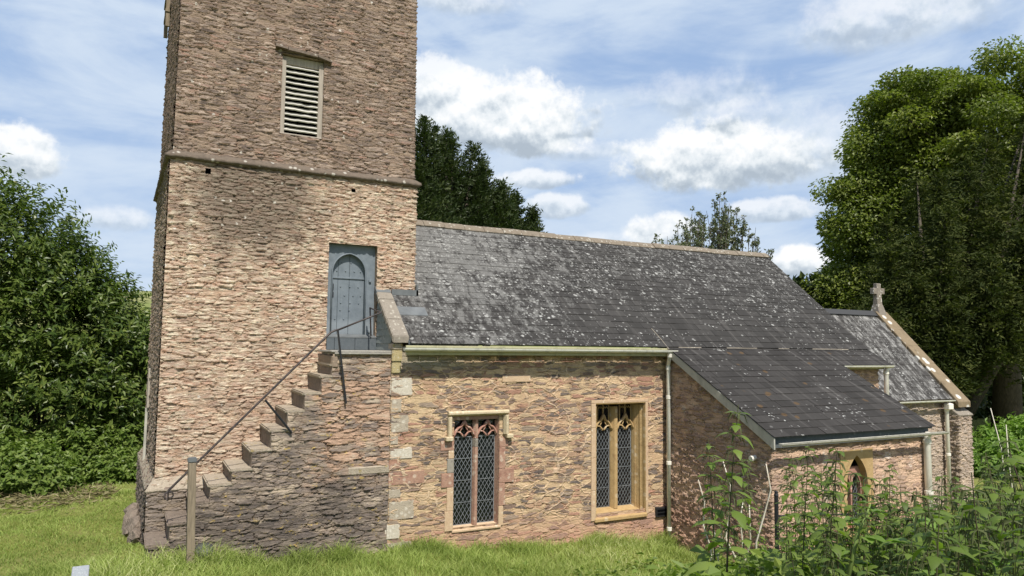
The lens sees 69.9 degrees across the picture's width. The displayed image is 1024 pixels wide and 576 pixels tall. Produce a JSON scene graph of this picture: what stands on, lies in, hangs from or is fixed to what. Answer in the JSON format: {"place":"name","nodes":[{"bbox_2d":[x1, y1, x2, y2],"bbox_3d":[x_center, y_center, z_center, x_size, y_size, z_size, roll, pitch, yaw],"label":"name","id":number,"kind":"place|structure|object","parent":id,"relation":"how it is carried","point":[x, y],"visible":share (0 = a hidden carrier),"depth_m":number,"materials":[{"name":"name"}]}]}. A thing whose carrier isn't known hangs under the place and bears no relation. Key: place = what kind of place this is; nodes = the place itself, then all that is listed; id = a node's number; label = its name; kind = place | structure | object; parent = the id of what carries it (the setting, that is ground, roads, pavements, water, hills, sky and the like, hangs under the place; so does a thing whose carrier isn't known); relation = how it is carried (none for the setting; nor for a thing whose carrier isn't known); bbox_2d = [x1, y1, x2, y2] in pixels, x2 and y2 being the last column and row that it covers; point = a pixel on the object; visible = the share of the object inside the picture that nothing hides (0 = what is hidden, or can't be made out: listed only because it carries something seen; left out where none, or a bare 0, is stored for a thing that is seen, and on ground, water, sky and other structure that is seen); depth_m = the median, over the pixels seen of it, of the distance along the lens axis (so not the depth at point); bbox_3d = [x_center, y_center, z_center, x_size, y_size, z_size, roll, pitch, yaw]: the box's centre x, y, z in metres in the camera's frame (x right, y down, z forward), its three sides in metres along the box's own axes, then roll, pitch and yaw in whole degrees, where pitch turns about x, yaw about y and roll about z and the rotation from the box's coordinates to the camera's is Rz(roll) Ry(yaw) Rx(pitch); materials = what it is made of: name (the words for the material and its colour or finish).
{"place":"outdoors","nodes":[
{"label":"outdoors","id":0,"kind":"place"},
{"bbox_2d":[0,291,650,347],"bbox_3d":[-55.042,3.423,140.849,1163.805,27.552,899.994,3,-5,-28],"label":"hill","id":1,"kind":"structure","parent":0,"point":[148,303],"depth_m":175.78,"materials":[{"name":"green plant"}]},
{"bbox_2d":[0,372,1023,575],"bbox_3d":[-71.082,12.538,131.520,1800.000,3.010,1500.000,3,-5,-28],"label":"ground","id":2,"kind":"structure","parent":0,"point":[977,422],"depth_m":11.33,"materials":[{"name":"green plant"}]},
{"bbox_2d":[0,423,81,495],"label":"bramble bush","id":3,"kind":"object","parent":2,"relation":"on","point":[21,453],"visible":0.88,"depth_m":14.27,"materials":[{"name":"green plant"}]},
{"bbox_2d":[0,481,120,515],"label":"dry cuttings","id":4,"kind":"object","parent":2,"relation":"on","point":[19,496],"visible":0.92,"depth_m":13.58,"materials":[{"name":"plant"}]},
{"bbox_2d":[0,415,129,496],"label":"bramble bush","id":5,"kind":"object","parent":2,"relation":"on","point":[81,434],"visible":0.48,"depth_m":15.42,"materials":[{"name":"green plant"}]},
{"bbox_2d":[0,153,151,456],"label":"laurel tree","id":6,"kind":"object","parent":2,"relation":"on","point":[105,354],"visible":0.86,"depth_m":16.29,"materials":[{"name":"green plant"}]},
{"bbox_2d":[71,565,89,575],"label":"grave marker","id":7,"kind":"object","parent":2,"relation":"on","point":[80,570],"visible":1,"depth_m":6.77,"materials":[{"name":"stone"}]},
{"bbox_2d":[0,477,214,575],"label":"lawn grass","id":8,"kind":"structure","parent":2,"relation":"on","point":[113,544],"depth_m":11.22,"materials":[{"name":"green plant"}]},
{"bbox_2d":[79,406,144,485],"bbox_3d":[-8.737,3.464,16.450,1.962,1.691,2.921,3,-5,-28],"label":"bramble bush","id":9,"kind":"object","parent":2,"relation":"on","point":[119,465],"visible":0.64,"depth_m":15.58,"materials":[{"name":"green plant"}]},
{"bbox_2d":[186,457,196,563],"bbox_3d":[-4.320,3.098,9.860,0.147,1.615,0.122,3,-5,-28],"label":"wooden post","id":10,"kind":"object","parent":2,"relation":"on","point":[191,507],"visible":1,"depth_m":9.83,"materials":[{"name":"brown wood"}]},
{"bbox_2d":[195,542,213,559],"bbox_3d":[-4.214,3.624,10.038,0.250,0.242,0.265,3,-5,-28],"label":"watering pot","id":11,"kind":"object","parent":2,"relation":"on","point":[198,546],"visible":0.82,"depth_m":10.03,"materials":[{"name":"metal"}]},
{"bbox_2d":[0,527,734,575],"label":"grass","id":12,"kind":"structure","parent":2,"relation":"on","point":[451,568],"depth_m":10.72,"materials":[{"name":"green plant"}]},
{"bbox_2d":[414,114,546,345],"bbox_3d":[-4.778,-0.643,29.103,14.066,13.167,7.523,3,-5,-28],"label":"yew tree","id":13,"kind":"object","parent":2,"relation":"on","point":[448,193],"visible":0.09,"depth_m":29.97,"materials":[{"name":"green plant"}]},
{"bbox_2d":[121,0,974,561],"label":"church","id":14,"kind":"structure","parent":2,"relation":"on","point":[291,232],"depth_m":12.46,"materials":[{"name":"brown stone"}]},
{"bbox_2d":[163,307,381,500],"bbox_3d":[-3.546,1.610,11.163,3.122,2.785,0.888,3,-5,-28],"label":"handrail","id":15,"kind":"object","parent":14,"relation":"attached to","point":[253,407],"visible":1,"depth_m":10.79,"materials":[{"name":"metal"}]},
{"bbox_2d":[326,243,376,349],"bbox_3d":[-2.767,0.170,12.466,0.845,1.805,0.460,3,-5,-28],"label":"tower door","id":16,"kind":"structure","parent":14,"relation":"in","point":[352,269],"depth_m":12.46,"materials":[{"name":"wood"}]},
{"bbox_2d":[440,409,513,532],"bbox_3d":[-0.628,3.048,12.363,1.365,1.970,0.450,3,-5,-28],"label":"window","id":17,"kind":"structure","parent":14,"relation":"in","point":[473,473],"depth_m":12.32,"materials":[{"name":"beige stone"}]},
{"bbox_2d":[590,399,647,522],"bbox_3d":[1.901,3.198,13.839,1.303,2.200,0.554,3,-5,-28],"label":"window","id":18,"kind":"structure","parent":14,"relation":"in","point":[619,437],"depth_m":13.89,"materials":[{"name":"stone"}]},
{"bbox_2d":[839,448,873,539],"bbox_3d":[5.970,3.588,12.921,0.860,1.500,0.370,3,-5,-28],"label":"window","id":19,"kind":"structure","parent":14,"relation":"in","point":[859,460],"depth_m":12.94,"materials":[{"name":"stone"}]},
{"bbox_2d":[505,551,732,575],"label":"weeds","id":20,"kind":"object","parent":2,"relation":"on","point":[615,570],"visible":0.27,"depth_m":10.91,"materials":[{"name":"green plant"}]},
{"bbox_2d":[690,439,727,566],"bbox_3d":[1.157,1.413,4.220,0.251,1.075,0.355,0,-5,11],"label":"nettle","id":21,"kind":"object","parent":2,"relation":"on","point":[704,556],"visible":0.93,"depth_m":4.22,"materials":[{"name":"green plant"}]},
{"bbox_2d":[651,191,774,347],"bbox_3d":[9.280,1.035,34.557,7.355,11.135,3.535,3,-5,-28],"label":"holly tree","id":22,"kind":"object","parent":2,"relation":"on","point":[725,233],"visible":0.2,"depth_m":34.88,"materials":[{"name":"green plant"}]},
{"bbox_2d":[684,405,758,575],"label":"nettle","id":23,"kind":"object","parent":2,"relation":"on","point":[740,517],"visible":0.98,"depth_m":3.96,"materials":[{"name":"green plant"}]},
{"bbox_2d":[710,478,740,571],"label":"nettle","id":24,"kind":"object","parent":2,"relation":"on","point":[718,531],"visible":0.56,"depth_m":4.54,"materials":[{"name":"green plant"}]},
{"bbox_2d":[721,454,760,566],"bbox_3d":[1.318,1.441,4.136,0.248,0.974,0.236,4,-6,-40],"label":"nettle","id":25,"kind":"object","parent":2,"relation":"on","point":[746,542],"visible":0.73,"depth_m":4.18,"materials":[{"name":"green plant"}]},
{"bbox_2d":[736,553,750,575],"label":"nettle","id":26,"kind":"object","parent":2,"relation":"on","point":[743,572],"visible":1,"depth_m":3.22,"materials":[{"name":"green plant"}]},
{"bbox_2d":[751,506,766,548],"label":"nettle","id":27,"kind":"object","parent":2,"relation":"on","point":[759,515],"visible":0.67,"depth_m":5.48,"materials":[{"name":"green plant"}]},
{"bbox_2d":[755,464,770,548],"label":"dead stalk","id":28,"kind":"object","parent":2,"relation":"on","point":[764,511],"visible":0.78,"depth_m":4.46,"materials":[{"name":"beige plant"}]},
{"bbox_2d":[773,524,787,562],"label":"nettle","id":29,"kind":"object","parent":2,"relation":"on","point":[779,537],"visible":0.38,"depth_m":4.56,"materials":[{"name":"green plant"}]},
{"bbox_2d":[769,468,804,567],"bbox_3d":[1.365,1.371,3.692,0.246,0.916,0.192,1,-5,-4],"label":"nettle","id":30,"kind":"object","parent":2,"relation":"on","point":[784,497],"visible":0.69,"depth_m":3.71,"materials":[{"name":"green plant"}]},
{"bbox_2d":[778,518,803,575],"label":"nettle","id":31,"kind":"object","parent":2,"relation":"on","point":[800,571],"visible":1,"depth_m":3.10,"materials":[{"name":"green plant"}]},
{"bbox_2d":[774,455,813,574],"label":"nettle","id":32,"kind":"object","parent":2,"relation":"on","point":[796,517],"visible":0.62,"depth_m":3.93,"materials":[{"name":"green plant"}]},
{"bbox_2d":[781,446,821,575],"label":"nettle","id":33,"kind":"object","parent":2,"relation":"on","point":[813,508],"visible":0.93,"depth_m":3.41,"materials":[{"name":"green plant"}]},
{"bbox_2d":[796,488,814,550],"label":"nettle","id":34,"kind":"object","parent":2,"relation":"on","point":[801,536],"visible":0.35,"depth_m":4.35,"materials":[{"name":"green plant"}]},
{"bbox_2d":[800,474,822,552],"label":"nettle","id":35,"kind":"object","parent":2,"relation":"on","point":[806,521],"visible":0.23,"depth_m":4.24,"materials":[{"name":"green plant"}]},
{"bbox_2d":[804,472,840,571],"bbox_3d":[1.480,1.335,3.509,0.247,0.944,0.221,0,-5,10],"label":"nettle","id":36,"kind":"object","parent":2,"relation":"on","point":[822,526],"visible":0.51,"depth_m":3.54,"materials":[{"name":"green plant"}]},
{"bbox_2d":[804,470,842,574],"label":"nettle","id":37,"kind":"object","parent":2,"relation":"on","point":[818,505],"visible":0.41,"depth_m":3.96,"materials":[{"name":"green plant"}]},
{"bbox_2d":[817,534,835,575],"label":"nettle","id":38,"kind":"object","parent":2,"relation":"on","point":[823,551],"visible":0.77,"depth_m":2.76,"materials":[{"name":"green plant"}]},
{"bbox_2d":[817,539,835,575],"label":"nettle","id":39,"kind":"object","parent":2,"relation":"on","point":[821,558],"visible":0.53,"depth_m":2.80,"materials":[{"name":"green plant"}]},
{"bbox_2d":[689,544,965,575],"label":"broad undergrowth","id":40,"kind":"object","parent":2,"relation":"on","point":[768,564],"visible":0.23,"depth_m":3.87,"materials":[{"name":"green plant"}]},
{"bbox_2d":[632,490,1023,575],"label":"undergrowth","id":41,"kind":"object","parent":2,"relation":"on","point":[756,555],"visible":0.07,"depth_m":4.05,"materials":[{"name":"green plant"}]},
{"bbox_2d":[824,501,885,575],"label":"bramble shoot","id":42,"kind":"object","parent":41,"relation":"attached to","point":[870,539],"visible":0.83,"depth_m":2.87,"materials":[{"name":"green plant"}]},
{"bbox_2d":[804,448,851,575],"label":"nettle","id":43,"kind":"object","parent":2,"relation":"on","point":[838,548],"visible":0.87,"depth_m":2.81,"materials":[{"name":"green plant"}]},
{"bbox_2d":[818,543,845,575],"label":"nettle","id":44,"kind":"object","parent":2,"relation":"on","point":[828,560],"visible":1,"depth_m":2.56,"materials":[{"name":"green plant"}]},
{"bbox_2d":[774,491,891,548],"bbox_3d":[5.002,3.851,11.288,2.652,1.650,0.077,3,-5,-28],"label":"iron railing","id":45,"kind":"object","parent":2,"relation":"on","point":[776,511],"visible":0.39,"depth_m":10.71,"materials":[{"name":"black metal"}]},
{"bbox_2d":[820,463,847,559],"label":"nettle","id":46,"kind":"object","parent":2,"relation":"on","point":[831,501],"visible":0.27,"depth_m":4.04,"materials":[{"name":"green plant"}]},
{"bbox_2d":[817,460,858,575],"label":"nettle","id":47,"kind":"object","parent":2,"relation":"on","point":[841,526],"visible":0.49,"depth_m":3.10,"materials":[{"name":"green plant"}]},
{"bbox_2d":[841,530,857,575],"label":"nettle","id":48,"kind":"object","parent":2,"relation":"on","point":[850,546],"visible":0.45,"depth_m":3.08,"materials":[{"name":"green plant"}]},
{"bbox_2d":[841,549,863,575],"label":"nettle","id":49,"kind":"object","parent":2,"relation":"on","point":[846,566],"visible":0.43,"depth_m":2.96,"materials":[{"name":"green plant"}]},
{"bbox_2d":[836,471,870,575],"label":"nettle","id":50,"kind":"object","parent":2,"relation":"on","point":[864,548],"visible":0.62,"depth_m":3.13,"materials":[{"name":"green plant"}]},
{"bbox_2d":[847,503,872,575],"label":"nettle","id":51,"kind":"object","parent":2,"relation":"on","point":[861,553],"visible":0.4,"depth_m":3.14,"materials":[{"name":"green plant"}]},
{"bbox_2d":[846,474,885,569],"bbox_3d":[1.688,1.377,3.545,0.286,0.940,0.217,1,-3,-20],"label":"nettle","id":52,"kind":"object","parent":2,"relation":"on","point":[866,488],"visible":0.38,"depth_m":3.59,"materials":[{"name":"green plant"}]},
{"bbox_2d":[855,506,889,573],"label":"nettle","id":53,"kind":"object","parent":2,"relation":"on","point":[872,567],"visible":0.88,"depth_m":2.85,"materials":[{"name":"green plant"}]},
{"bbox_2d":[865,481,898,572],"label":"nettle","id":54,"kind":"object","parent":2,"relation":"on","point":[881,496],"visible":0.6,"depth_m":3.25,"materials":[{"name":"green plant"}]},
{"bbox_2d":[869,516,905,575],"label":"nettle","id":55,"kind":"object","parent":2,"relation":"on","point":[885,537],"visible":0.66,"depth_m":2.84,"materials":[{"name":"green plant"}]},
{"bbox_2d":[880,464,899,561],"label":"nettle","id":56,"kind":"object","parent":2,"relation":"on","point":[887,493],"visible":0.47,"depth_m":3.84,"materials":[{"name":"green plant"}]},
{"bbox_2d":[884,514,903,572],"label":"nettle","id":57,"kind":"object","parent":2,"relation":"on","point":[900,533],"visible":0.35,"depth_m":3.14,"materials":[{"name":"green plant"}]},
{"bbox_2d":[890,486,913,565],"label":"nettle","id":58,"kind":"object","parent":2,"relation":"on","point":[904,505],"visible":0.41,"depth_m":3.27,"materials":[{"name":"green plant"}]},
{"bbox_2d":[891,547,916,575],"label":"nettle","id":59,"kind":"object","parent":2,"relation":"on","point":[909,573],"visible":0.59,"depth_m":2.42,"materials":[{"name":"green plant"}]},
{"bbox_2d":[787,270,1023,419],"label":"wood edge","id":60,"kind":"object","parent":2,"relation":"on","point":[983,411],"visible":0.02,"depth_m":46.45,"materials":[{"name":"green plant"}]},
{"bbox_2d":[888,512,924,568],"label":"nettle","id":61,"kind":"object","parent":2,"relation":"on","point":[907,529],"visible":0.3,"depth_m":3.14,"materials":[{"name":"green plant"}]},
{"bbox_2d":[894,538,921,575],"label":"nettle","id":62,"kind":"object","parent":2,"relation":"on","point":[909,555],"visible":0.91,"depth_m":2.32,"materials":[{"name":"green plant"}]},
{"bbox_2d":[886,488,935,575],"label":"nettle","id":63,"kind":"object","parent":2,"relation":"on","point":[917,506],"visible":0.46,"depth_m":3.01,"materials":[{"name":"green plant"}]},
{"bbox_2d":[885,517,936,575],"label":"bramble shoot","id":64,"kind":"object","parent":2,"relation":"on","point":[896,540],"visible":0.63,"depth_m":2.46,"materials":[{"name":"green plant"}]},
{"bbox_2d":[800,34,1023,430],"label":"broadleaf tree","id":65,"kind":"object","parent":2,"relation":"on","point":[909,118],"visible":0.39,"depth_m":37.80,"materials":[{"name":"green plant"}]},
{"bbox_2d":[899,499,952,575],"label":"nettle","id":66,"kind":"object","parent":2,"relation":"on","point":[921,542],"visible":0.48,"depth_m":2.38,"materials":[{"name":"green plant"}]},
{"bbox_2d":[842,109,1023,417],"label":"yew tree","id":67,"kind":"object","parent":2,"relation":"on","point":[953,305],"visible":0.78,"depth_m":27.85,"materials":[{"name":"green plant"}]},
{"bbox_2d":[911,503,964,575],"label":"nettle","id":68,"kind":"object","parent":2,"relation":"on","point":[934,562],"visible":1,"depth_m":2.00,"materials":[{"name":"green plant"}]},
{"bbox_2d":[906,498,977,575],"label":"nettle","id":69,"kind":"object","parent":2,"relation":"on","point":[941,572],"visible":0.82,"depth_m":2.10,"materials":[{"name":"green plant"}]},
{"bbox_2d":[929,475,954,570],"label":"nettle","id":70,"kind":"object","parent":2,"relation":"on","point":[937,478],"visible":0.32,"depth_m":3.87,"materials":[{"name":"green plant"}]},
{"bbox_2d":[931,490,954,569],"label":"nettle","id":71,"kind":"object","parent":2,"relation":"on","point":[941,499],"visible":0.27,"depth_m":3.50,"materials":[{"name":"green plant"}]},
{"bbox_2d":[933,506,960,570],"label":"nettle","id":72,"kind":"object","parent":2,"relation":"on","point":[949,521],"visible":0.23,"depth_m":2.61,"materials":[{"name":"green plant"}]},
{"bbox_2d":[942,477,964,538],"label":"nettle","id":73,"kind":"object","parent":2,"relation":"on","point":[955,493],"visible":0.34,"depth_m":3.68,"materials":[{"name":"green plant"}]},
{"bbox_2d":[936,487,974,575],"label":"nettle","id":74,"kind":"object","parent":2,"relation":"on","point":[947,518],"visible":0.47,"depth_m":2.46,"materials":[{"name":"green plant"}]},
{"bbox_2d":[938,533,974,575],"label":"nettle","id":75,"kind":"object","parent":2,"relation":"on","point":[949,566],"visible":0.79,"depth_m":2.12,"materials":[{"name":"green plant"}]},
{"bbox_2d":[947,536,978,575],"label":"nettle","id":76,"kind":"object","parent":2,"relation":"on","point":[969,549],"visible":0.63,"depth_m":2.14,"materials":[{"name":"green plant"}]},
{"bbox_2d":[949,492,976,569],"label":"nettle","id":77,"kind":"object","parent":2,"relation":"on","point":[960,507],"visible":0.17,"depth_m":3.04,"materials":[{"name":"green plant"}]},
{"bbox_2d":[946,496,983,572],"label":"nettle","id":78,"kind":"object","parent":2,"relation":"on","point":[970,525],"visible":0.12,"depth_m":3.03,"materials":[{"name":"green plant"}]},
{"bbox_2d":[948,513,992,575],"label":"nettle","id":79,"kind":"object","parent":2,"relation":"on","point":[963,530],"visible":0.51,"depth_m":2.21,"materials":[{"name":"green plant"}]},
{"bbox_2d":[956,492,988,574],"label":"nettle","id":80,"kind":"object","parent":2,"relation":"on","point":[975,495],"visible":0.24,"depth_m":2.91,"materials":[{"name":"green plant"}]},
{"bbox_2d":[961,560,986,575],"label":"nettle","id":81,"kind":"object","parent":2,"relation":"on","point":[980,566],"visible":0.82,"depth_m":2.14,"materials":[{"name":"green plant"}]},
{"bbox_2d":[947,472,1009,575],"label":"nettle","id":82,"kind":"object","parent":2,"relation":"on","point":[971,509],"visible":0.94,"depth_m":2.16,"materials":[{"name":"green plant"}]},
{"bbox_2d":[969,453,994,559],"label":"nettle","id":83,"kind":"object","parent":2,"relation":"on","point":[984,463],"visible":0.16,"depth_m":3.82,"materials":[{"name":"green plant"}]},
{"bbox_2d":[959,496,1008,574],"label":"nettle","id":84,"kind":"object","parent":2,"relation":"on","point":[979,524],"visible":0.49,"depth_m":2.48,"materials":[{"name":"green plant"}]},
{"bbox_2d":[977,549,996,574],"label":"nettle","id":85,"kind":"object","parent":2,"relation":"on","point":[989,552],"visible":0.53,"depth_m":2.31,"materials":[{"name":"green plant"}]},
{"bbox_2d":[976,541,1003,573],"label":"nettle","id":86,"kind":"object","parent":2,"relation":"on","point":[990,547],"visible":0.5,"depth_m":2.37,"materials":[{"name":"green plant"}]},
{"bbox_2d":[977,515,1003,567],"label":"nettle","id":87,"kind":"object","parent":2,"relation":"on","point":[987,529],"visible":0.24,"depth_m":2.62,"materials":[{"name":"green plant"}]},
{"bbox_2d":[973,463,1009,553],"bbox_3d":[2.119,1.320,3.283,0.300,1.056,0.228,-3,-6,39],"label":"nettle","id":88,"kind":"object","parent":2,"relation":"on","point":[990,485],"visible":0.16,"depth_m":3.31,"materials":[{"name":"green plant"}]},
{"bbox_2d":[974,453,1020,570],"bbox_3d":[1.852,1.210,2.608,0.265,1.189,0.308,0,-7,17],"label":"nettle","id":89,"kind":"object","parent":2,"relation":"on","point":[994,496],"visible":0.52,"depth_m":2.78,"materials":[{"name":"green plant"}]},
{"bbox_2d":[972,411,1023,480],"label":"laurel bush","id":90,"kind":"object","parent":2,"relation":"on","point":[989,437],"visible":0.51,"depth_m":25.02,"materials":[{"name":"green plant"}]},
{"bbox_2d":[979,487,1021,574],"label":"nettle","id":91,"kind":"object","parent":2,"relation":"on","point":[1009,516],"visible":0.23,"depth_m":2.80,"materials":[{"name":"green plant"}]},
{"bbox_2d":[978,443,1023,535],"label":"nettle","id":92,"kind":"object","parent":2,"relation":"on","point":[1007,490],"visible":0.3,"depth_m":3.58,"materials":[{"name":"green plant"}]},
{"bbox_2d":[979,504,1023,575],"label":"nettle","id":93,"kind":"object","parent":2,"relation":"on","point":[1001,535],"visible":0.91,"depth_m":2.04,"materials":[{"name":"green plant"}]},
{"bbox_2d":[989,496,1019,575],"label":"nettle","id":94,"kind":"object","parent":2,"relation":"on","point":[993,522],"visible":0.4,"depth_m":2.55,"materials":[{"name":"green plant"}]},
{"bbox_2d":[992,452,1023,538],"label":"nettle","id":95,"kind":"object","parent":2,"relation":"on","point":[1013,462],"visible":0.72,"depth_m":2.85,"materials":[{"name":"green plant"}]},
{"bbox_2d":[993,433,1023,539],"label":"nettle","id":96,"kind":"object","parent":2,"relation":"on","point":[1020,458],"visible":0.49,"depth_m":3.42,"materials":[{"name":"green plant"}]},
{"bbox_2d":[996,501,1023,575],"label":"nettle","id":97,"kind":"object","parent":2,"relation":"on","point":[1018,506],"visible":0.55,"depth_m":2.23,"materials":[{"name":"green plant"}]},
{"bbox_2d":[999,554,1023,575],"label":"nettle","id":98,"kind":"object","parent":2,"relation":"on","point":[1006,569],"visible":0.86,"depth_m":1.91,"materials":[{"name":"green plant"}]},
{"bbox_2d":[1006,493,1023,575],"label":"nettle","id":99,"kind":"object","parent":2,"relation":"on","point":[1016,549],"visible":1,"depth_m":1.82,"materials":[{"name":"green plant"}]},
{"bbox_2d":[0,0,1023,290],"label":"sky","id":100,"kind":"structure","parent":0,"point":[617,119],"materials":[{"name":"blue"}]},
{"bbox_2d":[854,489,889,575],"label":"nettle","id":101,"kind":"object","parent":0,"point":[873,507],"visible":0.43,"depth_m":3.30,"materials":[{"name":"green plant"}]},
{"bbox_2d":[874,527,894,575],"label":"nettle","id":102,"kind":"object","parent":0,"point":[880,551],"visible":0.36,"depth_m":3.16,"materials":[{"name":"green plant"}]},
{"bbox_2d":[878,535,913,573],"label":"nettle","id":103,"kind":"object","parent":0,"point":[890,556],"visible":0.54,"depth_m":2.55,"materials":[{"name":"green plant"}]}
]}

